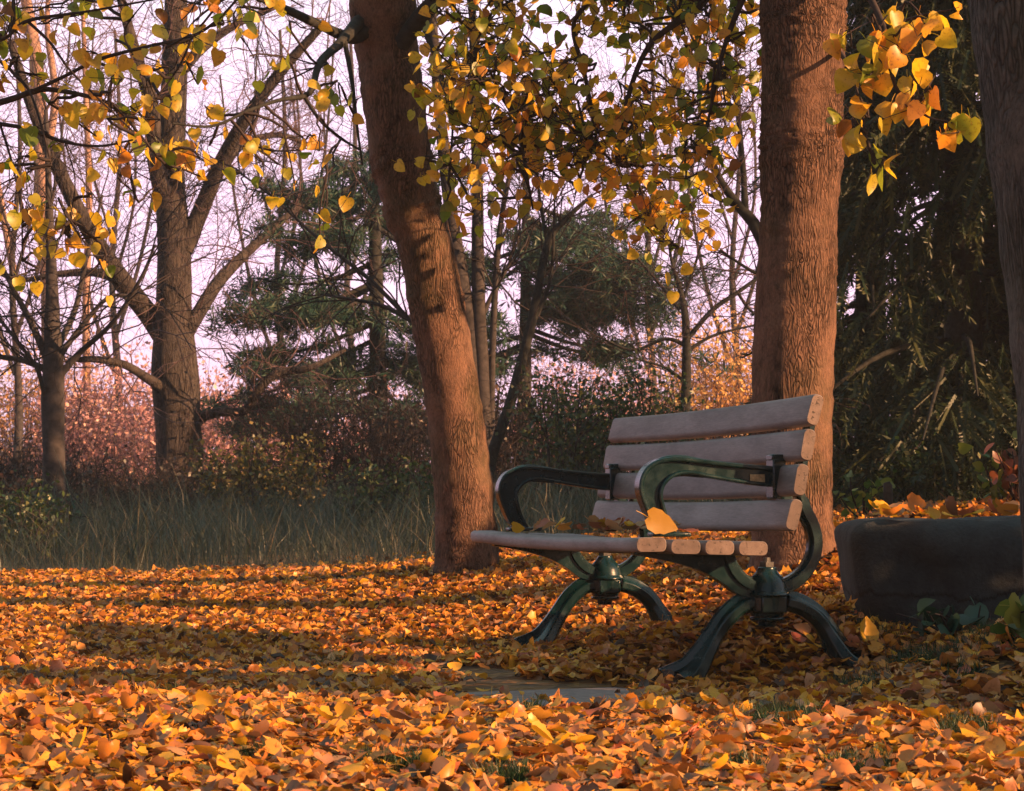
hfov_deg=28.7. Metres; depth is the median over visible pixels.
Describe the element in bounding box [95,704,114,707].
fallen leaf
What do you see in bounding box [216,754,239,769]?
fallen leaf
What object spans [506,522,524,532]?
fallen leaf
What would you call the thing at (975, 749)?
fallen leaf
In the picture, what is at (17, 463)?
bush
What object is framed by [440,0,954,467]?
forked tree
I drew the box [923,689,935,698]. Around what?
fallen leaf
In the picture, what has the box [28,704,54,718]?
fallen leaf
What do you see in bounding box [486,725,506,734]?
fallen leaf
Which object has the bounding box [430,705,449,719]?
fallen leaf
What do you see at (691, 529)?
fallen leaf
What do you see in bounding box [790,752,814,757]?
fallen leaf
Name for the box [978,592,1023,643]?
leafy plant
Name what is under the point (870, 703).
fallen leaf
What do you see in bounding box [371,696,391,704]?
fallen leaf
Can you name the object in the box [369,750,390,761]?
fallen leaf
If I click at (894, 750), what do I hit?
fallen leaf
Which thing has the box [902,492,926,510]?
fallen leaf
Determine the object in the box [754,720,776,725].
fallen leaf
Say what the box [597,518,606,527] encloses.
fallen leaf
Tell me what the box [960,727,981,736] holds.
fallen leaf
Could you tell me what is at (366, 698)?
fallen leaf
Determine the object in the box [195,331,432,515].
bush
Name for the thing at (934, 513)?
fallen leaf
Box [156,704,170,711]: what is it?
fallen leaf
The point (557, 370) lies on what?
thicket
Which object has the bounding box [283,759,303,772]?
fallen leaf
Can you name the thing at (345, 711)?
fallen leaf
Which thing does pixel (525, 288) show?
pine tree
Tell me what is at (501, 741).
fallen leaf
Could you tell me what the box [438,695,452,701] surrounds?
fallen leaf
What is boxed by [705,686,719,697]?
fallen leaf
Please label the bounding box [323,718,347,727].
fallen leaf
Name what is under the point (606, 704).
fallen leaf
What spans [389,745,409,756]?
fallen leaf
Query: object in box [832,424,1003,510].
bush
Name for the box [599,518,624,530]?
fallen leaf
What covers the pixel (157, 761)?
fallen leaf
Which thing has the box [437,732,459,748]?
fallen leaf
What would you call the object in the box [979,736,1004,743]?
fallen leaf
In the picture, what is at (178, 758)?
fallen leaf
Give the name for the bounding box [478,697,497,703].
fallen leaf
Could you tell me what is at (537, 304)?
leaning stem
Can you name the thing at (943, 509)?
fallen leaf
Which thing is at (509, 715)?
fallen leaf
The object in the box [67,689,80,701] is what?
fallen leaf
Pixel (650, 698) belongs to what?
fallen leaf
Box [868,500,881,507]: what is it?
fallen leaf
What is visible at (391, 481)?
bush
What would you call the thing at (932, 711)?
fallen leaf
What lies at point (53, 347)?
slim tree
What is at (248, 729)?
fallen leaf
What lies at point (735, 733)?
fallen leaf
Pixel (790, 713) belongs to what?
fallen leaf
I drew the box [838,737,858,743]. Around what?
fallen leaf
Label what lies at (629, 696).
fallen leaf
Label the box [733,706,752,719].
fallen leaf
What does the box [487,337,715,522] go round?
bush
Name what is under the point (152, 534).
meadow grass
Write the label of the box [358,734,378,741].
fallen leaf
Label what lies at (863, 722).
fallen leaf
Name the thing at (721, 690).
fallen leaf
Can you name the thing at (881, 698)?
fallen leaf
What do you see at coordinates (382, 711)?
fallen leaf
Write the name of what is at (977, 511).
fallen leaf
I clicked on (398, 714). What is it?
fallen leaf
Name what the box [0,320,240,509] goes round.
thicket
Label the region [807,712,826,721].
fallen leaf
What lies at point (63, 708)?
fallen leaf
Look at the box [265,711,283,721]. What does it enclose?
fallen leaf
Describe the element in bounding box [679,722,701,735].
fallen leaf
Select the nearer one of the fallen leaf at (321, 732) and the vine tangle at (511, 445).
the fallen leaf at (321, 732)
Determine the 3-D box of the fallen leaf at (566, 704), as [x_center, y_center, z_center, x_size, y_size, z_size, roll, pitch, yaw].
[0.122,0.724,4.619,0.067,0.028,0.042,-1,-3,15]
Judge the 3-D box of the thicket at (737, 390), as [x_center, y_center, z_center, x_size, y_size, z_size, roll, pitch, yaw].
[3.222,0.455,29.938,4.855,4.764,5.858,0,-3,0]
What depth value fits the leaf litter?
5.29 m
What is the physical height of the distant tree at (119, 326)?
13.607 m
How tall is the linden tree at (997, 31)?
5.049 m
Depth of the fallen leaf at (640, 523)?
6.22 m
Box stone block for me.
[834,515,1023,630]
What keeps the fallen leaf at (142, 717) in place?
on the leaf litter
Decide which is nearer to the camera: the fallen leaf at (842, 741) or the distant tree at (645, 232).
the fallen leaf at (842, 741)
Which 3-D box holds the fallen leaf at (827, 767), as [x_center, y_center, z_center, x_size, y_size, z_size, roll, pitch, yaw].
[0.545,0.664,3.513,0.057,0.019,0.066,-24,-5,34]
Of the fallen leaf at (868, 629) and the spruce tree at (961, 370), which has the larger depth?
the spruce tree at (961, 370)
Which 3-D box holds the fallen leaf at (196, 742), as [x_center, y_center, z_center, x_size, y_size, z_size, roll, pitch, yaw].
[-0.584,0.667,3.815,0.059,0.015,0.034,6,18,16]
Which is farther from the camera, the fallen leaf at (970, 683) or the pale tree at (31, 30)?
the pale tree at (31, 30)
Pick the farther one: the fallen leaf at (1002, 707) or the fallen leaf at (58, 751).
the fallen leaf at (1002, 707)
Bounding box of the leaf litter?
[0,496,1023,790]
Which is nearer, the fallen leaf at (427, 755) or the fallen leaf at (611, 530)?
the fallen leaf at (427, 755)
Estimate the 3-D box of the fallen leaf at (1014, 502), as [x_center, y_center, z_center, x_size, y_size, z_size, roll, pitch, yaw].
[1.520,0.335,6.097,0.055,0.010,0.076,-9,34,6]
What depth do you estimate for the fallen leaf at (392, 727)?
4.08 m
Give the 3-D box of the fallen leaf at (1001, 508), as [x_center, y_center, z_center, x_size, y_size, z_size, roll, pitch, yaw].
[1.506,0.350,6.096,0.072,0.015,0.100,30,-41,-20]
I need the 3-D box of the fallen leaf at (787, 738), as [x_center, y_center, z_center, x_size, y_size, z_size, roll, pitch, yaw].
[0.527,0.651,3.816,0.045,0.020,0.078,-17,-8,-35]
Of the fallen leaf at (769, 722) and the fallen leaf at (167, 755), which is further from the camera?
the fallen leaf at (769, 722)
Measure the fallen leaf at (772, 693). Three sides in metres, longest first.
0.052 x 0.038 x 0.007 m
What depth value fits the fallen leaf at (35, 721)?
4.09 m
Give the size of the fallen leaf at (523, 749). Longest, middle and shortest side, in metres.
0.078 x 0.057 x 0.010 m
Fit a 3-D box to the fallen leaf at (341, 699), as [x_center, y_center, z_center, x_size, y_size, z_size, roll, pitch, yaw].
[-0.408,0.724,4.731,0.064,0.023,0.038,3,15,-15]
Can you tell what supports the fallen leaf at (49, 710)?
on the leaf litter
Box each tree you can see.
[0,0,257,306]
[0,0,264,461]
[0,0,307,459]
[0,0,348,484]
[0,0,447,497]
[0,2,334,529]
[121,0,699,503]
[126,0,450,389]
[155,0,642,577]
[194,0,576,414]
[198,138,540,465]
[329,75,741,446]
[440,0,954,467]
[464,0,760,403]
[464,69,854,443]
[498,0,851,435]
[504,0,981,572]
[728,0,1017,510]
[739,12,943,498]
[967,0,1023,586]
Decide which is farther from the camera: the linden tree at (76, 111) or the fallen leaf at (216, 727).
the linden tree at (76, 111)
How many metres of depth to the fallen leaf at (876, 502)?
6.48 m
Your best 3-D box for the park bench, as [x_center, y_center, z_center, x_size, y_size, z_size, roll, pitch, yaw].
[0.463,0.461,6.249,0.774,0.851,1.600,1,-3,-17]
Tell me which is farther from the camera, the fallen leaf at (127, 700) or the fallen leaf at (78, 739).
the fallen leaf at (127, 700)
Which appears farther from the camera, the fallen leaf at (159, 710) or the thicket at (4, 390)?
the thicket at (4, 390)
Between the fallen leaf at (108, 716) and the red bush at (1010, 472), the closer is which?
the fallen leaf at (108, 716)
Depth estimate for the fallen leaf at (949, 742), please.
3.78 m
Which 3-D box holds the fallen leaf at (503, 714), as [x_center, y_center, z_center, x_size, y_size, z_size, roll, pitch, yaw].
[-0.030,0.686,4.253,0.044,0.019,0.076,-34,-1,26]
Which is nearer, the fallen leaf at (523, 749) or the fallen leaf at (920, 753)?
the fallen leaf at (920, 753)
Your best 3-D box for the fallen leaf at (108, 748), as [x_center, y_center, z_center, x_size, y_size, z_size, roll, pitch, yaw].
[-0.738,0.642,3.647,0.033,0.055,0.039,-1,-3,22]
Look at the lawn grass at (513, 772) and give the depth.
4.27 m
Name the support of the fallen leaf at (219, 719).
on the leaf litter
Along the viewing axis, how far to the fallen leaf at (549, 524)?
6.18 m
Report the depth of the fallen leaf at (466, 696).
4.77 m
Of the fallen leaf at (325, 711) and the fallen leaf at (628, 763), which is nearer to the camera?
the fallen leaf at (628, 763)
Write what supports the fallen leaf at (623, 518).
on the park bench
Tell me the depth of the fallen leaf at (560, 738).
3.80 m
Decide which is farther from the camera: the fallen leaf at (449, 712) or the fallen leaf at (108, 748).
the fallen leaf at (449, 712)
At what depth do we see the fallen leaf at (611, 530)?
6.03 m
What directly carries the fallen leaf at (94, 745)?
on the leaf litter
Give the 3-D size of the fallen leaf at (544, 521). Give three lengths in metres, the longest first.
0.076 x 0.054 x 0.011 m
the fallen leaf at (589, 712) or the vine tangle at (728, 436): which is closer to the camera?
the fallen leaf at (589, 712)
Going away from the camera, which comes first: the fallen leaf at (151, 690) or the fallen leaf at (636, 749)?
the fallen leaf at (636, 749)
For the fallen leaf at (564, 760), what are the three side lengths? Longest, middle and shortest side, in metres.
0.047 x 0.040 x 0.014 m
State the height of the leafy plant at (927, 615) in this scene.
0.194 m
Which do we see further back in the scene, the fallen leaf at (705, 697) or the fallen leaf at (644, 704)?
the fallen leaf at (705, 697)
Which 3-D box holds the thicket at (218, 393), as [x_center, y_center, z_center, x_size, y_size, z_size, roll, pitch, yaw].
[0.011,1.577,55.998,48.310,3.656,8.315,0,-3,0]
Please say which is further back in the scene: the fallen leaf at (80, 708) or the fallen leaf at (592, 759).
the fallen leaf at (80, 708)
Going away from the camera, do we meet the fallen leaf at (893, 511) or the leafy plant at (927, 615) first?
the leafy plant at (927, 615)
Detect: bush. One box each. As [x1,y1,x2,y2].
[0,414,135,531]
[0,469,94,556]
[174,421,352,529]
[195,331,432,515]
[326,440,435,537]
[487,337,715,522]
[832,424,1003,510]
[983,443,1018,501]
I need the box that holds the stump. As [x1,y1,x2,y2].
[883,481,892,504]
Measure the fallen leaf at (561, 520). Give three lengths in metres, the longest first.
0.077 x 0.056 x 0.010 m
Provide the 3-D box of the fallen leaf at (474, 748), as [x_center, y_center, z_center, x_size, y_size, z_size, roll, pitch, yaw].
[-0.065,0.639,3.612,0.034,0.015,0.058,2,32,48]
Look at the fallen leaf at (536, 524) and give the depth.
6.52 m
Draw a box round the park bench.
[470,394,866,679]
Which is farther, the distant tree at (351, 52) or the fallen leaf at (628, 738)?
the distant tree at (351, 52)
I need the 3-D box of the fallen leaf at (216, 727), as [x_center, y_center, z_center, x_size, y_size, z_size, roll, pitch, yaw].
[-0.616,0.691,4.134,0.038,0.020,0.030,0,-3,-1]
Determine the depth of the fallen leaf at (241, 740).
3.77 m
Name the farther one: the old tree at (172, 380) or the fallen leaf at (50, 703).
the old tree at (172, 380)
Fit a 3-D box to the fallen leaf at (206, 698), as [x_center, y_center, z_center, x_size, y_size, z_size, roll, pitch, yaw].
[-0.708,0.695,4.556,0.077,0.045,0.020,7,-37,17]
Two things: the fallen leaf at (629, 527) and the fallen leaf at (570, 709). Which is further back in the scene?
the fallen leaf at (629, 527)
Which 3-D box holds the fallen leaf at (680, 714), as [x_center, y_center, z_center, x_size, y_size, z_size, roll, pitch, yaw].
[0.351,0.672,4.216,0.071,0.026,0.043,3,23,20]
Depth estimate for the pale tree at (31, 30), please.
34.28 m
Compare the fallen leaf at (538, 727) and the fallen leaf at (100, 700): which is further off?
the fallen leaf at (100, 700)
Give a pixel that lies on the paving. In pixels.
(580, 695)
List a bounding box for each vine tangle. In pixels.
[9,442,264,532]
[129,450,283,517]
[400,347,676,523]
[623,389,745,501]
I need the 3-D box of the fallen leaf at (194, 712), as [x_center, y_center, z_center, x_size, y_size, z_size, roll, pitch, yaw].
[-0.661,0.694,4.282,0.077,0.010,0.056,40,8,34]
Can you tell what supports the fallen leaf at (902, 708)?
on the leaf litter
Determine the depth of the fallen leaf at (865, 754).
3.61 m
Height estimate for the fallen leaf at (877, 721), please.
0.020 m
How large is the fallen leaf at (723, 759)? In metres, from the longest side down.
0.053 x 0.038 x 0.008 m
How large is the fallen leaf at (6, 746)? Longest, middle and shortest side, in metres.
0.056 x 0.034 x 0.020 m
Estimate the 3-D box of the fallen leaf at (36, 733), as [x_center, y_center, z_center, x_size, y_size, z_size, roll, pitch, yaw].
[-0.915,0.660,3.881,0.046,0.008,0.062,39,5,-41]
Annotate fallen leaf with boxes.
[0,736,12,753]
[21,693,39,702]
[21,743,39,761]
[24,716,42,725]
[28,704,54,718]
[31,728,46,739]
[43,702,56,715]
[48,700,60,706]
[48,746,68,760]
[49,714,70,723]
[50,723,69,732]
[53,706,70,712]
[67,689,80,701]
[71,702,88,718]
[72,727,86,747]
[72,753,95,758]
[82,708,106,722]
[84,735,105,748]
[93,696,109,703]
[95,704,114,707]
[97,734,119,760]
[105,712,116,720]
[109,731,132,739]
[120,691,137,708]
[123,718,137,729]
[127,712,146,725]
[127,728,142,734]
[133,746,147,755]
[137,742,155,747]
[138,696,152,701]
[143,687,165,694]
[143,755,165,767]
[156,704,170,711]
[157,703,173,715]
[157,730,172,739]
[160,702,174,707]
[160,751,173,759]
[161,727,183,738]
[165,746,185,755]
[174,756,199,763]
[186,690,216,705]
[187,701,206,712]
[189,691,207,703]
[191,708,202,721]
[192,740,216,745]
[208,713,225,723]
[212,695,222,699]
[213,725,221,730]
[216,749,240,758]
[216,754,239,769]
[226,719,246,732]
[232,736,248,744]
[237,726,251,732]
[240,728,260,737]
[253,719,275,733]
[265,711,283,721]
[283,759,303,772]
[315,704,335,718]
[316,727,330,735]
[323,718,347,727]
[329,697,351,702]
[333,702,355,719]
[333,755,350,760]
[337,760,364,779]
[352,717,369,724]
[354,752,366,760]
[358,696,373,700]
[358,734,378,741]
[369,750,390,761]
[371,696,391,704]
[373,706,386,716]
[375,723,399,730]
[389,709,413,719]
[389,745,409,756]
[415,725,431,735]
[420,748,439,762]
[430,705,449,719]
[431,708,453,716]
[432,691,446,697]
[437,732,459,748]
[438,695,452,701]
[453,730,479,743]
[459,693,474,699]
[464,711,477,719]
[466,743,481,755]
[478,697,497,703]
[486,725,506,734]
[487,711,506,722]
[490,729,498,739]
[490,747,511,759]
[491,694,507,699]
[494,732,509,752]
[497,713,515,717]
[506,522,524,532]
[509,724,530,731]
[518,751,542,763]
[519,746,547,755]
[523,720,553,740]
[526,712,543,723]
[531,519,540,530]
[535,518,549,527]
[543,521,557,529]
[548,726,563,730]
[552,733,572,744]
[554,517,564,528]
[554,755,575,763]
[555,521,571,525]
[557,526,570,530]
[557,703,569,709]
[560,706,576,715]
[568,524,585,528]
[571,735,596,743]
[572,705,582,710]
[577,707,601,715]
[583,522,601,528]
[583,756,602,763]
[584,515,598,521]
[590,719,610,723]
[593,694,605,704]
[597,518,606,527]
[597,527,616,531]
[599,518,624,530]
[600,700,610,708]
[610,757,634,769]
[613,743,643,759]
[614,516,625,524]
[619,523,637,529]
[619,693,637,705]
[619,704,636,712]
[622,734,638,747]
[624,521,638,525]
[624,726,641,732]
[629,720,638,726]
[636,507,677,533]
[636,521,646,528]
[638,691,655,711]
[638,700,656,708]
[652,747,667,760]
[653,696,671,708]
[665,704,693,720]
[665,727,680,738]
[678,528,698,531]
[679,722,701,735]
[700,691,718,701]
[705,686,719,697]
[710,734,736,743]
[712,714,731,720]
[712,753,729,767]
[718,684,724,693]
[727,721,745,732]
[727,730,741,737]
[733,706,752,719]
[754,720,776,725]
[754,727,776,731]
[769,691,777,697]
[776,728,798,742]
[778,710,802,718]
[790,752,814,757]
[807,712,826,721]
[808,720,820,725]
[811,689,823,695]
[823,762,832,770]
[835,705,858,719]
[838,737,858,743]
[848,746,872,763]
[849,716,868,731]
[858,700,874,708]
[860,616,878,650]
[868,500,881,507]
[871,716,888,725]
[873,695,892,701]
[874,499,890,508]
[879,503,897,516]
[882,502,903,515]
[887,704,909,712]
[889,503,904,515]
[890,746,900,752]
[892,724,913,733]
[894,734,918,743]
[897,743,922,763]
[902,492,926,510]
[912,758,934,766]
[914,505,924,512]
[914,749,923,757]
[916,707,940,717]
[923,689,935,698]
[927,507,940,518]
[936,728,951,738]
[939,506,953,518]
[940,740,958,743]
[941,494,957,515]
[957,507,973,516]
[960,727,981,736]
[963,509,984,517]
[963,675,979,687]
[967,745,984,753]
[968,720,979,729]
[974,671,991,683]
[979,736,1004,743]
[987,498,1000,513]
[988,676,1010,683]
[990,728,1015,736]
[993,503,1018,515]
[993,702,1009,713]
[1002,498,1019,512]
[1005,745,1023,756]
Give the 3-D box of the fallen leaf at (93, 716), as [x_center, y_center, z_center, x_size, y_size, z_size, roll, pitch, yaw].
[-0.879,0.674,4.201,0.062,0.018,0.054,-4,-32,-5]
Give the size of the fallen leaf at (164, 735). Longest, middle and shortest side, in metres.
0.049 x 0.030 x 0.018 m
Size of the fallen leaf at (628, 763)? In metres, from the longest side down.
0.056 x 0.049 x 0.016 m
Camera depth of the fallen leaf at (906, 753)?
3.57 m
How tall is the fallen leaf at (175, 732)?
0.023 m
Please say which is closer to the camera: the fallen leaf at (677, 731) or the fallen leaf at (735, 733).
the fallen leaf at (735, 733)
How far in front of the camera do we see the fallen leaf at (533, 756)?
3.64 m
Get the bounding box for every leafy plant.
[896,596,988,635]
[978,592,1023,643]
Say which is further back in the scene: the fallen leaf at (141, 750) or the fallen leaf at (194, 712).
the fallen leaf at (194, 712)
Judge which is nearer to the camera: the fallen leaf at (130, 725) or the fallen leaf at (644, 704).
the fallen leaf at (130, 725)
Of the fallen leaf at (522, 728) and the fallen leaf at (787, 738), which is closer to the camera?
the fallen leaf at (787, 738)
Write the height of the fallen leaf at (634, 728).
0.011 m
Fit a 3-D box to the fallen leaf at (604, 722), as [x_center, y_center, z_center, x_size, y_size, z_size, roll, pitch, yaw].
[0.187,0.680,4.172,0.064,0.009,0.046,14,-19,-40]
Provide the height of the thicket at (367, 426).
3.768 m
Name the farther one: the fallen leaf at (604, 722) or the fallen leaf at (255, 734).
the fallen leaf at (604, 722)
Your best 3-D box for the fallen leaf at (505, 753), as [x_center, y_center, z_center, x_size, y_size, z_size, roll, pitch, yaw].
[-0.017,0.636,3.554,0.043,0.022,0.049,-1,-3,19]
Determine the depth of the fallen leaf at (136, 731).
3.97 m
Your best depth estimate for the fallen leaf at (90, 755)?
3.61 m
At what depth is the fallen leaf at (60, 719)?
4.13 m
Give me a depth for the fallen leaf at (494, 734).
3.93 m
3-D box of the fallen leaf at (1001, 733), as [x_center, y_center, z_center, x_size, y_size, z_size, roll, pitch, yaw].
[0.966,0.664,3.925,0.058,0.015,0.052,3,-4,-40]
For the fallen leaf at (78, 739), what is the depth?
3.84 m
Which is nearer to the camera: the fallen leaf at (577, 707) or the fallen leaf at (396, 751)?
the fallen leaf at (396, 751)
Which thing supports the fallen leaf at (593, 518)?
on the park bench
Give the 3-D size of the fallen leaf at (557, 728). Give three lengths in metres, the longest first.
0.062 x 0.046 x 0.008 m
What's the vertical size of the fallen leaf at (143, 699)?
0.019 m
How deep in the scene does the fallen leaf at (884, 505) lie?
6.18 m
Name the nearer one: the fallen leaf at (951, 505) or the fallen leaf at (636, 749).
the fallen leaf at (636, 749)
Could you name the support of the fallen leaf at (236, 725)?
on the leaf litter
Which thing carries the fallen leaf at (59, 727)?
on the leaf litter
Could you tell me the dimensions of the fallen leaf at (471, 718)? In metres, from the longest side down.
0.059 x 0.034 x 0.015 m
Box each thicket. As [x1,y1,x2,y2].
[0,290,138,489]
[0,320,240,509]
[5,386,664,475]
[83,338,361,495]
[277,381,499,485]
[497,315,748,472]
[591,281,754,442]
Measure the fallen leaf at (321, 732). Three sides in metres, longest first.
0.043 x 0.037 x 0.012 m
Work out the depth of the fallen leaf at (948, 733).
3.88 m
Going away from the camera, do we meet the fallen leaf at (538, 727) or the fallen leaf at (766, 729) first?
the fallen leaf at (538, 727)
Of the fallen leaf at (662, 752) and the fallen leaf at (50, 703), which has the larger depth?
the fallen leaf at (50, 703)
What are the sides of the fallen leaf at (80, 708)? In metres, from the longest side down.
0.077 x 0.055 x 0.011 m
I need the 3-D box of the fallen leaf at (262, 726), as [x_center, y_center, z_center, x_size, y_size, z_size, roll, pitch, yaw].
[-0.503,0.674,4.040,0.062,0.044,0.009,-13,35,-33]
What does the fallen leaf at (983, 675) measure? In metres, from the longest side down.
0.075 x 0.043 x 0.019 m
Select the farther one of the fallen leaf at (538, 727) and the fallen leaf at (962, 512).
the fallen leaf at (962, 512)
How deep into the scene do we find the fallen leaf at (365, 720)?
4.16 m
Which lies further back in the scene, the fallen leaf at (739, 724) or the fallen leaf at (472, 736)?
the fallen leaf at (739, 724)
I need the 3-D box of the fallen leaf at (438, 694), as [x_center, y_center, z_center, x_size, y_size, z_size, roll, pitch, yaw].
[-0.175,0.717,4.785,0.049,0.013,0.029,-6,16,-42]
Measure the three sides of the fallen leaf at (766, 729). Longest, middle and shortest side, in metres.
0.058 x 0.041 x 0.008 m
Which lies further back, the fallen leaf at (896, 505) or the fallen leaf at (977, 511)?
the fallen leaf at (896, 505)
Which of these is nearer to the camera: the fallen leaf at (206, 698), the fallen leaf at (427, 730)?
the fallen leaf at (427, 730)
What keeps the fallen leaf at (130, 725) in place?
on the leaf litter
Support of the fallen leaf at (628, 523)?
on the park bench
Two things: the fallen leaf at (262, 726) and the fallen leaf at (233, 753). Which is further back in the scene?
the fallen leaf at (262, 726)
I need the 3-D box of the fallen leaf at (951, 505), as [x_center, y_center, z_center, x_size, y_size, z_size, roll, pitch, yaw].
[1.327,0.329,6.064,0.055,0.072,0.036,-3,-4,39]
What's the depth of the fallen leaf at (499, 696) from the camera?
4.73 m
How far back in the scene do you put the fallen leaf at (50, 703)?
4.68 m
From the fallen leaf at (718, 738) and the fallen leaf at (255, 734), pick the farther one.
the fallen leaf at (255, 734)
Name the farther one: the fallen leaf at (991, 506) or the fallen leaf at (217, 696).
the fallen leaf at (991, 506)
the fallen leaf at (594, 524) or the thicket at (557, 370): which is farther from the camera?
the thicket at (557, 370)
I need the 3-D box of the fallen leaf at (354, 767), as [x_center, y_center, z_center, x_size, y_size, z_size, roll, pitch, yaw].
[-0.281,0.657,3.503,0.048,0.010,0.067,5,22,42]
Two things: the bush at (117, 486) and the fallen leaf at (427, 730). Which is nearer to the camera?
the fallen leaf at (427, 730)
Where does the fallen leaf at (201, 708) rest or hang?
on the leaf litter
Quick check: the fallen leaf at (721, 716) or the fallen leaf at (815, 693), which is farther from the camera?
the fallen leaf at (815, 693)
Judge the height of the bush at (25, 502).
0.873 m
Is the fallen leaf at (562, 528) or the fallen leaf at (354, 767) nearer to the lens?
the fallen leaf at (354, 767)
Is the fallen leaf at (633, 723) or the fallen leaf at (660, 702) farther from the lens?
the fallen leaf at (660, 702)
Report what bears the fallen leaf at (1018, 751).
on the leaf litter
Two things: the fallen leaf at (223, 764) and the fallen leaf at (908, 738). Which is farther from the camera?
the fallen leaf at (908, 738)
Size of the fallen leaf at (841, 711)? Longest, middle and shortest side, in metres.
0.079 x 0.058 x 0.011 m
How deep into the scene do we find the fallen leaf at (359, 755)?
3.60 m
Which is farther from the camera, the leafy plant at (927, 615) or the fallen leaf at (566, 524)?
the fallen leaf at (566, 524)
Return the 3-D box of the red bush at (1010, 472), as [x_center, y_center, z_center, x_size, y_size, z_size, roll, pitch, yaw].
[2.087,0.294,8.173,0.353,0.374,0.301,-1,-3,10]
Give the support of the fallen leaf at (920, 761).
on the leaf litter
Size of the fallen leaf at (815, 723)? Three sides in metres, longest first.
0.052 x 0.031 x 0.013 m
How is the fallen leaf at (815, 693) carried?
on the leaf litter
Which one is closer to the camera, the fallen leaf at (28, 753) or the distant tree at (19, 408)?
the fallen leaf at (28, 753)
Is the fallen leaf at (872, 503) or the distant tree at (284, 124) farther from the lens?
the distant tree at (284, 124)
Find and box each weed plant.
[832,470,894,516]
[954,429,1016,499]
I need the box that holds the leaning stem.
[481,54,662,478]
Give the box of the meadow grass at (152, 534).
[0,401,1016,574]
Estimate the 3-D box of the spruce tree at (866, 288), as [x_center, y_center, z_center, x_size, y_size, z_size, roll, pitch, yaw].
[2.698,-2.661,15.684,2.352,8.009,2.452,0,-3,0]
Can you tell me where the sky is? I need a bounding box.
[0,0,976,463]
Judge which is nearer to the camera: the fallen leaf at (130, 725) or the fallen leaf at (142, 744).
the fallen leaf at (142, 744)
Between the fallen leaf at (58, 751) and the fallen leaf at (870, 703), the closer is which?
the fallen leaf at (58, 751)
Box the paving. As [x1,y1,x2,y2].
[455,687,682,707]
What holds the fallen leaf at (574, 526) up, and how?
on the park bench
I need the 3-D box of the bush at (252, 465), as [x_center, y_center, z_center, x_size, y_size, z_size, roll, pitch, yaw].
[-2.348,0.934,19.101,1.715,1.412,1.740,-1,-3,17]
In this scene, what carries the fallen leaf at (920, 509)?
on the stone block
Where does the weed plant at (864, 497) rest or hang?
on the leaf litter
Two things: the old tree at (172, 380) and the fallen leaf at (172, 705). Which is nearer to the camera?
the fallen leaf at (172, 705)
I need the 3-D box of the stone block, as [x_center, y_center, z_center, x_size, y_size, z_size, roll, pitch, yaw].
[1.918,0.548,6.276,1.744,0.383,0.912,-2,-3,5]
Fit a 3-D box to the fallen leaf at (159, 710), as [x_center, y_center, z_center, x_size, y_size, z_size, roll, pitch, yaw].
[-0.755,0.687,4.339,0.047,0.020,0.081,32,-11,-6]
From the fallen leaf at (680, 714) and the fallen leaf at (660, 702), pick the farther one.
the fallen leaf at (660, 702)
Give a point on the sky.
(538, 33)
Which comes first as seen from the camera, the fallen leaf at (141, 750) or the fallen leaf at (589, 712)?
the fallen leaf at (141, 750)
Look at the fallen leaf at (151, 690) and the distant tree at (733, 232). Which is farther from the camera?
the distant tree at (733, 232)
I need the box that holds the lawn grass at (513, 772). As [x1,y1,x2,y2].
[145,609,1022,789]
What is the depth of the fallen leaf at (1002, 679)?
4.74 m
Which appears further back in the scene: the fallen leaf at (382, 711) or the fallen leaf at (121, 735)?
the fallen leaf at (382, 711)
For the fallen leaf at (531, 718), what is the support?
on the leaf litter
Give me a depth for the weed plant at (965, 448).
8.25 m

